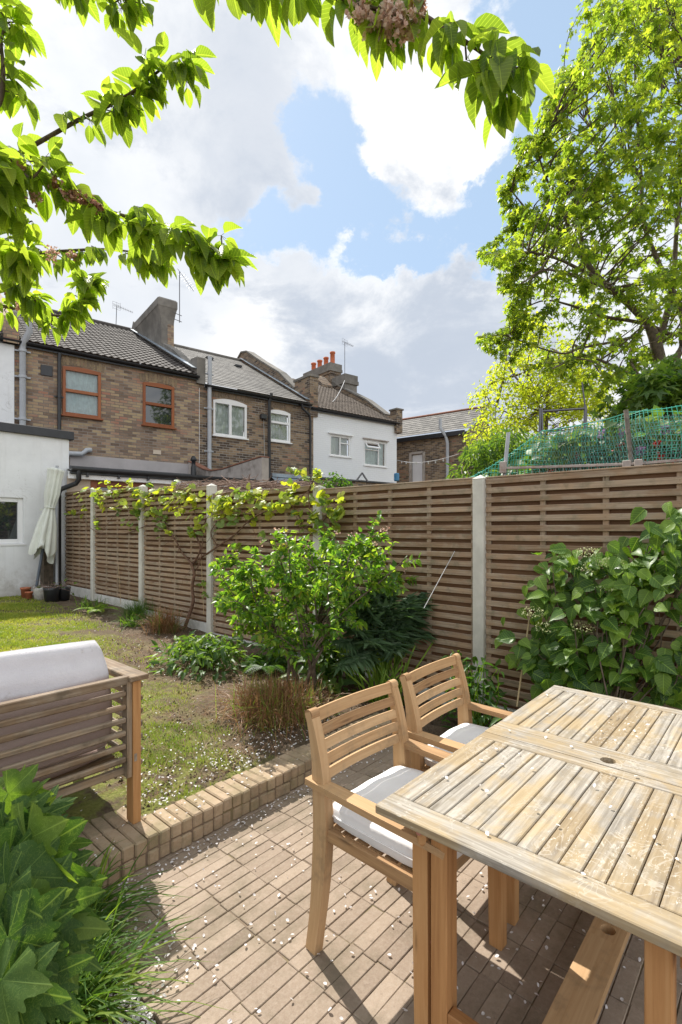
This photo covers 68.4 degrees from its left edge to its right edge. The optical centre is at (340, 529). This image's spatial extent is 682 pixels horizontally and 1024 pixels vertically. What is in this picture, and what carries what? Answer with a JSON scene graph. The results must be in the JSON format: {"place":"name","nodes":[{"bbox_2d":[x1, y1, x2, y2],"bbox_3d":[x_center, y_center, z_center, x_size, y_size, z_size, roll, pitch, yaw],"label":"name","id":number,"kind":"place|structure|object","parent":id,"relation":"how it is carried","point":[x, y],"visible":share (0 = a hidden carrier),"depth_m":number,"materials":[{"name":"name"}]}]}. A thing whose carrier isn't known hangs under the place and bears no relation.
{"place":"outdoors","nodes":[
{"label":"outdoors","id":0,"kind":"place"},
{"bbox_2d":[73,604,118,612],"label":"fern","id":1,"kind":"object","parent":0,"point":[101,607],"visible":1,"depth_m":8.10,"materials":[{"name":"green plant"}]},
{"bbox_2d":[95,955,157,1023],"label":"soil bed","id":2,"kind":"object","parent":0,"point":[124,1020],"visible":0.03,"depth_m":1.68,"materials":[{"name":"brown soil"}]},
{"bbox_2d":[0,764,112,1023],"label":"oakleaf hydrangea","id":3,"kind":"object","parent":2,"relation":"on","point":[53,925],"visible":1,"depth_m":1.30,"materials":[{"name":"green plant"}]},
{"bbox_2d":[61,837,194,1023],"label":"lilyturf clump","id":4,"kind":"object","parent":2,"relation":"on","point":[106,897],"visible":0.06,"depth_m":2.00,"materials":[{"name":"green plant"}]},
{"bbox_2d":[100,962,155,1023],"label":"fallen petals","id":5,"kind":"object","parent":2,"relation":"on","point":[149,1015],"visible":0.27,"depth_m":1.69,"materials":[{"name":"white plant"}]},
{"bbox_2d":[46,885,238,1023],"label":"lilyturf clump","id":6,"kind":"object","parent":2,"relation":"on","point":[117,971],"visible":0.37,"depth_m":1.67,"materials":[{"name":"green plant"}]},
{"bbox_2d":[104,595,154,619],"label":"feathery grass","id":7,"kind":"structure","parent":0,"point":[138,609],"depth_m":7.70,"materials":[{"name":"green plant"}]},
{"bbox_2d":[0,594,419,830],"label":"lawn","id":8,"kind":"structure","parent":0,"point":[88,804],"depth_m":3.95,"materials":[{"name":"green plant"}]},
{"bbox_2d":[20,587,30,597],"bbox_3d":[-5.971,1.192,9.500,0.184,0.200,0.184,0,0,42],"label":"plant pot","id":9,"kind":"object","parent":8,"relation":"on","point":[23,590],"visible":0.75,"depth_m":9.43,"materials":[{"name":"ceramic"}]},
{"bbox_2d":[25,591,32,598],"bbox_3d":[-5.782,1.213,9.300,0.140,0.130,0.140,0,0,42],"label":"plant pot","id":10,"kind":"object","parent":8,"relation":"on","point":[28,594],"visible":0.99,"depth_m":9.26,"materials":[{"name":"ceramic"}]},
{"bbox_2d":[32,586,48,599],"bbox_3d":[-5.591,1.201,9.350,0.270,0.270,0.270,0,0,42],"label":"plant pot","id":11,"kind":"object","parent":8,"relation":"on","point":[38,595],"visible":0.43,"depth_m":9.24,"materials":[{"name":"white ceramic"}]},
{"bbox_2d":[28,468,64,596],"bbox_3d":[-5.683,0.037,9.663,0.411,2.480,0.633,0,0,42],"label":"closed parasol","id":12,"kind":"object","parent":8,"relation":"on","point":[44,537],"visible":1,"depth_m":9.60,"materials":[{"name":"fabric"}]},
{"bbox_2d":[40,551,52,586],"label":"mossy pier","id":13,"kind":"structure","parent":8,"relation":"on","point":[46,574],"depth_m":9.97,"materials":[{"name":"brown wood"}]},
{"bbox_2d":[43,586,59,601],"bbox_3d":[-5.250,1.185,9.100,0.280,0.280,0.280,0,0,42],"label":"plant pot","id":14,"kind":"object","parent":8,"relation":"on","point":[51,594],"visible":0.77,"depth_m":9.00,"materials":[{"name":"black plastic"}]},
{"bbox_2d":[25,578,77,594],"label":"trailing dry plant","id":15,"kind":"object","parent":14,"relation":"in","point":[40,586],"visible":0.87,"depth_m":9.21,"materials":[{"name":"brown plant"}]},
{"bbox_2d":[55,466,58,586],"bbox_3d":[-5.675,-0.005,10.026,0.052,2.550,0.052,0,0,-10],"label":"thin waste pipe","id":16,"kind":"object","parent":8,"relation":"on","point":[57,551],"visible":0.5,"depth_m":10.01,"materials":[{"name":"grey plastic"}]},
{"bbox_2d":[58,586,70,600],"bbox_3d":[-5.137,1.183,9.300,0.240,0.240,0.240,0,0,42],"label":"plant pot","id":17,"kind":"object","parent":8,"relation":"on","point":[64,595],"visible":0.84,"depth_m":9.22,"materials":[{"name":"black plastic"}]},
{"bbox_2d":[65,595,107,612],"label":"daffodil leaves","id":18,"kind":"object","parent":8,"relation":"on","point":[86,604],"visible":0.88,"depth_m":8.55,"materials":[{"name":"green plant"}]},
{"bbox_2d":[109,613,147,632],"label":"daffodil leaves","id":19,"kind":"object","parent":8,"relation":"on","point":[135,622],"visible":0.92,"depth_m":7.16,"materials":[{"name":"green plant"}]},
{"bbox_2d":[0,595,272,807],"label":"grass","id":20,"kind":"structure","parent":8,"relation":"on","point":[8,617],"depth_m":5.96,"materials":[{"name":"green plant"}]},
{"bbox_2d":[130,604,199,635],"bbox_3d":[-2.373,1.195,6.902,1.084,0.410,1.060,0,0,42],"label":"brown sedge tussock","id":21,"kind":"object","parent":8,"relation":"on","point":[159,623],"visible":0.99,"depth_m":6.76,"materials":[{"name":"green plant"}]},
{"bbox_2d":[0,599,367,810],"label":"soil crumbs","id":22,"kind":"object","parent":8,"relation":"on","point":[186,782],"visible":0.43,"depth_m":3.71,"materials":[{"name":"brown soil"}]},
{"bbox_2d":[7,615,365,804],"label":"fallen petals","id":23,"kind":"object","parent":8,"relation":"on","point":[211,752],"visible":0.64,"depth_m":3.23,"materials":[{"name":"plant"}]},
{"bbox_2d":[145,630,260,684],"bbox_3d":[-1.448,1.309,5.334,1.328,0.451,1.161,0,0,42],"label":"hellebore","id":24,"kind":"object","parent":8,"relation":"on","point":[195,649],"visible":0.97,"depth_m":5.12,"materials":[{"name":"green plant"}]},
{"bbox_2d":[82,630,368,809],"bbox_3d":[-1.750,1.418,4.824,4.287,0.135,2.810,0,0,42],"label":"dead straw","id":25,"kind":"object","parent":8,"relation":"on","point":[108,653],"visible":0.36,"depth_m":3.91,"materials":[{"name":"beige plant"}]},
{"bbox_2d":[238,654,297,675],"bbox_3d":[-0.794,1.395,5.180,0.684,0.105,0.644,0,0,42],"label":"fern","id":26,"kind":"object","parent":8,"relation":"on","point":[274,665],"visible":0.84,"depth_m":5.13,"materials":[{"name":"green plant"}]},
{"bbox_2d":[194,667,355,747],"bbox_3d":[-0.533,1.317,4.024,1.579,0.357,1.475,0,0,42],"label":"brown sedge tussock","id":27,"kind":"object","parent":8,"relation":"on","point":[284,704],"visible":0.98,"depth_m":3.88,"materials":[{"name":"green plant"}]},
{"bbox_2d":[247,629,315,673],"bbox_3d":[-0.655,1.262,5.398,0.974,0.519,0.705,0,0,15],"label":"hellebore","id":28,"kind":"object","parent":8,"relation":"on","point":[261,646],"visible":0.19,"depth_m":5.29,"materials":[{"name":"green plant"}]},
{"bbox_2d":[208,510,421,701],"bbox_3d":[-0.266,0.665,4.215,1.940,1.634,1.339,0,0,3],"label":"serviceberry shrub","id":29,"kind":"object","parent":8,"relation":"on","point":[298,591],"visible":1,"depth_m":3.97,"materials":[{"name":"green plant"}]},
{"bbox_2d":[281,633,367,697],"bbox_3d":[-0.164,1.265,4.744,0.886,0.621,0.812,0,0,-12],"label":"bushy perennial","id":30,"kind":"object","parent":8,"relation":"on","point":[324,663],"visible":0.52,"depth_m":4.63,"materials":[{"name":"green plant"}]},
{"bbox_2d":[320,552,439,710],"bbox_3d":[0.456,0.856,4.299,0.858,1.340,1.335,0,0,71],"label":"cardoon","id":31,"kind":"object","parent":8,"relation":"on","point":[387,636],"visible":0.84,"depth_m":4.27,"materials":[{"name":"green plant"}]},
{"bbox_2d":[424,551,454,607],"bbox_3d":[0.823,0.406,4.175,0.006,0.444,0.481,0,0,43],"label":"thin stick","id":32,"kind":"object","parent":31,"relation":"in","point":[439,579],"visible":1,"depth_m":4.16,"materials":[{"name":"wood"}]},
{"bbox_2d":[0,0,681,462],"label":"sky","id":33,"kind":"structure","parent":0,"point":[365,207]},
{"bbox_2d":[292,339,403,482],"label":"white painted house","id":34,"kind":"structure","parent":0,"point":[366,428],"depth_m":19.37,"materials":[{"name":"paint"}]},
{"bbox_2d":[329,435,351,458],"bbox_3d":[-0.064,-3.046,18.479,1.030,0.787,0.221,0,0,-38],"label":"window","id":35,"kind":"structure","parent":34,"relation":"in","point":[338,446],"depth_m":18.51,"materials":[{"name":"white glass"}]},
{"bbox_2d":[364,440,387,467],"bbox_3d":[1.334,-2.931,19.506,1.220,0.997,0.335,0,0,-38],"label":"window","id":36,"kind":"structure","parent":34,"relation":"in","point":[373,451],"depth_m":19.58,"materials":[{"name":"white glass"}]},
{"bbox_2d":[394,473,398,480],"bbox_3d":[1.940,-1.833,17.500,0.160,0.280,0.160,0,0,-38],"label":"blue box","id":37,"kind":"object","parent":34,"relation":"attached to","point":[396,476],"visible":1,"depth_m":17.43,"materials":[{"name":"plastic"}]},
{"bbox_2d":[398,454,457,464],"bbox_3d":[2.483,-2.265,15.751,0.032,0.923,7.531,0,0,-5],"label":"washing line","id":38,"kind":"object","parent":34,"relation":"attached to","point":[427,461],"visible":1,"depth_m":15.49,"materials":[{"name":"fabric"}]},
{"bbox_2d":[198,615,533,712],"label":"ground","id":39,"kind":"structure","parent":0,"point":[435,672],"depth_m":5.45,"materials":[{"name":"soil"}]},
{"bbox_2d":[0,294,18,423],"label":"white rendered house","id":40,"kind":"structure","parent":39,"relation":"on","point":[7,381],"depth_m":12.05,"materials":[{"name":"paint"}]},
{"bbox_2d":[0,422,73,596],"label":"white garden extension","id":41,"kind":"object","parent":39,"relation":"on","point":[29,455],"visible":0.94,"depth_m":9.86,"materials":[{"name":"white paint"}]},
{"bbox_2d":[0,497,25,545],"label":"window","id":42,"kind":"structure","parent":41,"relation":"in","point":[11,509],"depth_m":9.76,"materials":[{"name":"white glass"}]},
{"bbox_2d":[0,271,204,464],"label":"brick terraced house","id":43,"kind":"structure","parent":39,"relation":"on","point":[97,388],"depth_m":13.86,"materials":[{"name":"brown brick"}]},
{"bbox_2d":[61,366,102,420],"bbox_3d":[-6.782,-3.564,13.132,1.000,1.312,0.221,0,0,-38],"label":"window","id":44,"kind":"structure","parent":43,"relation":"in","point":[81,391],"depth_m":13.17,"materials":[{"name":"orange glass"}]},
{"bbox_2d":[141,382,176,429],"bbox_3d":[-5.200,-3.541,14.329,0.975,1.267,0.145,0,0,-38],"label":"window","id":45,"kind":"structure","parent":43,"relation":"in","point":[158,399],"depth_m":14.34,"materials":[{"name":"orange glass"}]},
{"bbox_2d":[59,455,271,586],"bbox_3d":[-4.635,-0.170,12.791,5.040,3.780,3.160,0,0,-38],"label":"lean to extension","id":46,"kind":"object","parent":39,"relation":"on","point":[89,472],"visible":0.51,"depth_m":11.47,"materials":[{"name":"white"}]},
{"bbox_2d":[90,481,150,491],"bbox_3d":[-4.818,0.165,11.015,1.253,2.410,0.076,0,0,-38],"label":"window","id":47,"kind":"structure","parent":46,"relation":"in","point":[93,484],"depth_m":10.87,"materials":[{"name":"glass"}]},
{"bbox_2d":[188,456,268,489],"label":"curved parapet wall","id":48,"kind":"structure","parent":39,"relation":"on","point":[256,466],"depth_m":13.21,"materials":[{"name":"grey concrete"}]},
{"bbox_2d":[78,712,391,887],"bbox_3d":[-1.617,1.557,2.397,1.031,0.166,5.037,0,0,42],"label":"brick step","id":49,"kind":"object","parent":39,"relation":"on","point":[193,821],"visible":0.49,"depth_m":2.65,"materials":[{"name":"beige brick"}]},
{"bbox_2d":[0,657,148,823],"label":"garden sofa","id":50,"kind":"object","parent":49,"relation":"on","point":[126,682],"visible":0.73,"depth_m":2.40,"materials":[{"name":"brown wood"}]},
{"bbox_2d":[32,746,105,782],"bbox_3d":[-2.016,1.135,2.097,0.660,0.136,1.860,0,0,42],"label":"sofa seat cushion","id":51,"kind":"object","parent":50,"relation":"on","point":[52,775],"visible":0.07,"depth_m":2.41,"materials":[{"name":"white fabric"}]},
{"bbox_2d":[0,640,111,776],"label":"sofa back cushion","id":52,"kind":"object","parent":51,"relation":"on","point":[26,672],"visible":0.72,"depth_m":2.34,"materials":[{"name":"white fabric"}]},
{"bbox_2d":[80,726,376,862],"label":"fallen petals","id":53,"kind":"object","parent":49,"relation":"on","point":[195,799],"visible":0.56,"depth_m":2.67,"materials":[{"name":"white plant"}]},
{"bbox_2d":[174,344,318,488],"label":"slate roofed house","id":54,"kind":"structure","parent":39,"relation":"on","point":[266,398],"depth_m":16.72,"materials":[{"name":"brick"}]},
{"bbox_2d":[212,399,248,439],"bbox_3d":[-3.489,-3.466,15.748,1.230,1.207,0.221,0,0,-38],"label":"window","id":55,"kind":"structure","parent":54,"relation":"in","point":[227,418],"depth_m":15.73,"materials":[{"name":"white glass"}]},
{"bbox_2d":[271,410,291,443],"bbox_3d":[-2.074,-3.459,16.859,0.910,1.102,0.221,0,0,-38],"label":"window","id":56,"kind":"structure","parent":54,"relation":"in","point":[279,424],"depth_m":16.93,"materials":[{"name":"white glass"}]},
{"bbox_2d":[0,0,553,345],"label":"cherry tree","id":57,"kind":"object","parent":39,"relation":"on","point":[497,72],"visible":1,"depth_m":2.02,"materials":[{"name":"green plant"}]},
{"bbox_2d":[271,473,308,486],"bbox_3d":[-1.091,-0.125,16.195,2.800,3.490,2.210,0,0,-38],"label":"grey lean to","id":58,"kind":"object","parent":39,"relation":"on","point":[274,476],"visible":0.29,"depth_m":16.79,"materials":[{"name":"metal"}]},
{"bbox_2d":[320,471,352,487],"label":"ivy bush","id":59,"kind":"object","parent":39,"relation":"on","point":[331,481],"visible":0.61,"depth_m":13.39,"materials":[{"name":"green plant"}]},
{"bbox_2d":[299,472,390,487],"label":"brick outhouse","id":60,"kind":"structure","parent":39,"relation":"on","point":[356,482],"depth_m":16.69,"materials":[{"name":"brick"}]},
{"bbox_2d":[65,462,681,711],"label":"garden fence","id":61,"kind":"object","parent":39,"relation":"on","point":[494,533],"visible":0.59,"depth_m":4.51,"materials":[{"name":"wood"}]},
{"bbox_2d":[118,562,203,613],"bbox_3d":[-2.861,0.836,7.768,2.672,0.857,0.048,0,0,42],"label":"bamboo cane","id":62,"kind":"object","parent":61,"relation":"attached to","point":[202,586],"visible":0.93,"depth_m":6.97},
{"bbox_2d":[63,460,345,627],"bbox_3d":[-2.725,0.228,7.463,7.373,2.299,0.543,0,0,42],"label":"grape vine","id":63,"kind":"object","parent":61,"relation":"attached to","point":[333,515],"visible":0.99,"depth_m":6.52,"materials":[{"name":"green plant"}]},
{"bbox_2d":[163,474,320,491],"bbox_3d":[-1.623,-0.688,7.880,2.637,0.459,1.927,0,0,-1],"label":"heap of pruned twigs","id":64,"kind":"object","parent":61,"relation":"on","point":[255,485],"visible":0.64,"depth_m":7.53,"materials":[{"name":"brown wood"}]},
{"bbox_2d":[516,609,531,706],"bbox_3d":[1.387,0.959,3.803,0.014,0.688,0.302,0,0,40],"label":"bamboo cane","id":65,"kind":"object","parent":61,"relation":"attached to","point":[522,670],"visible":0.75,"depth_m":3.75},
{"bbox_2d":[445,424,549,478],"bbox_3d":[2.371,0.014,7.197,1.976,3.217,1.674,0,0,0],"label":"buddleia bush","id":66,"kind":"object","parent":39,"relation":"on","point":[483,456],"visible":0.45,"depth_m":6.70,"materials":[{"name":"green plant"}]},
{"bbox_2d":[459,306,618,456],"bbox_3d":[5.300,-2.386,12.990,5.080,8.021,3.776,0,0,0],"label":"golden leaved tree","id":67,"kind":"object","parent":39,"relation":"on","point":[557,393],"visible":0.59,"depth_m":12.21,"materials":[{"name":"yellow plant"}]},
{"bbox_2d":[538,382,586,437],"bbox_3d":[3.265,-1.420,7.400,0.745,1.512,0.036,0,0,0],"label":"metal climbing frame","id":68,"kind":"object","parent":39,"relation":"on","point":[541,427],"visible":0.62,"depth_m":7.39,"materials":[{"name":"grey metal"}]},
{"bbox_2d":[469,405,681,477],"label":"netting cage","id":69,"kind":"object","parent":39,"relation":"on","point":[629,461],"visible":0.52,"depth_m":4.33,"materials":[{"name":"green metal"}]},
{"bbox_2d":[474,0,681,401],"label":"sycamore tree","id":70,"kind":"object","parent":39,"relation":"on","point":[575,84],"visible":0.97,"depth_m":9.16,"materials":[{"name":"green plant"}]},
{"bbox_2d":[482,405,681,476],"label":"netted bean plants","id":71,"kind":"object","parent":39,"relation":"on","point":[607,425],"visible":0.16,"depth_m":4.43,"materials":[{"name":"green plant"}]},
{"bbox_2d":[588,352,681,429],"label":"dark leafy tree","id":72,"kind":"object","parent":39,"relation":"on","point":[659,384],"visible":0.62,"depth_m":7.59,"materials":[{"name":"green plant"}]},
{"bbox_2d":[98,745,681,1023],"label":"patio","id":73,"kind":"structure","parent":0,"point":[369,981],"depth_m":1.97,"materials":[{"name":"brick"}]},
{"bbox_2d":[102,748,681,1022],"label":"fallen petals","id":74,"kind":"object","parent":73,"relation":"on","point":[325,983],"visible":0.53,"depth_m":2.01,"materials":[{"name":"white plant"}]},
{"bbox_2d":[305,679,506,1023],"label":"garden armchair","id":75,"kind":"object","parent":73,"relation":"on","point":[328,835],"visible":0.69,"depth_m":1.90,"materials":[{"name":"brown wood"}]},
{"bbox_2d":[333,766,462,867],"bbox_3d":[0.280,1.139,1.927,0.501,0.216,0.486,0,0,43],"label":"seat cushion","id":76,"kind":"object","parent":75,"relation":"on","point":[382,786],"visible":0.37,"depth_m":1.85,"materials":[{"name":"fabric"}]},
{"bbox_2d":[399,653,518,925],"bbox_3d":[0.700,1.159,2.421,0.633,0.931,0.588,0,0,41],"label":"garden armchair","id":77,"kind":"object","parent":73,"relation":"on","point":[463,704],"visible":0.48,"depth_m":2.50,"materials":[{"name":"brown wood"}]},
{"bbox_2d":[424,723,488,766],"bbox_3d":[0.703,1.082,2.419,0.500,0.102,0.486,0,0,41],"label":"seat cushion","id":78,"kind":"object","parent":77,"relation":"on","point":[465,733],"visible":0.24,"depth_m":2.54,"materials":[{"name":"fabric"}]},
{"bbox_2d":[375,685,681,1023],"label":"dining table","id":79,"kind":"object","parent":73,"relation":"on","point":[619,893],"visible":0.99,"depth_m":1.56,"materials":[{"name":"brown wood"}]},
{"bbox_2d":[445,691,678,874],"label":"fallen petals","id":80,"kind":"object","parent":79,"relation":"on","point":[594,785],"visible":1,"depth_m":1.69,"materials":[{"name":"white plant"}]},
{"bbox_2d":[383,406,494,482],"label":"brick house","id":81,"kind":"structure","parent":0,"point":[424,449],"depth_m":22.02,"materials":[{"name":"brick"}]},
{"bbox_2d":[412,454,421,481],"bbox_3d":[3.425,-2.160,22.342,0.529,2.340,0.060,0,0,38],"label":"door","id":82,"kind":"structure","parent":81,"relation":"in","point":[416,469],"depth_m":22.35,"materials":[{"name":"white paint"}]},
{"bbox_2d":[404,700,502,735],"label":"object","id":83,"kind":"object","parent":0,"point":[433,727],"visible":0.03,"depth_m":4.00,"materials":[{"name":"soil"}]},
{"bbox_2d":[436,650,510,727],"bbox_3d":[1.040,1.271,3.850,0.631,0.641,0.570,0,0,42],"label":"bushy perennial","id":84,"kind":"object","parent":83,"relation":"on","point":[479,719],"visible":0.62,"depth_m":3.77,"materials":[{"name":"green plant"}]},
{"bbox_2d":[489,699,529,726],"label":"bushy perennial","id":85,"kind":"object","parent":83,"relation":"on","point":[495,719],"visible":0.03,"depth_m":3.46,"materials":[{"name":"green plant"}]},
{"bbox_2d":[493,501,681,708],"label":"climbing hydrangea","id":86,"kind":"object","parent":83,"relation":"on","point":[624,601],"visible":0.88,"depth_m":3.33,"materials":[{"name":"green plant"}]}
]}

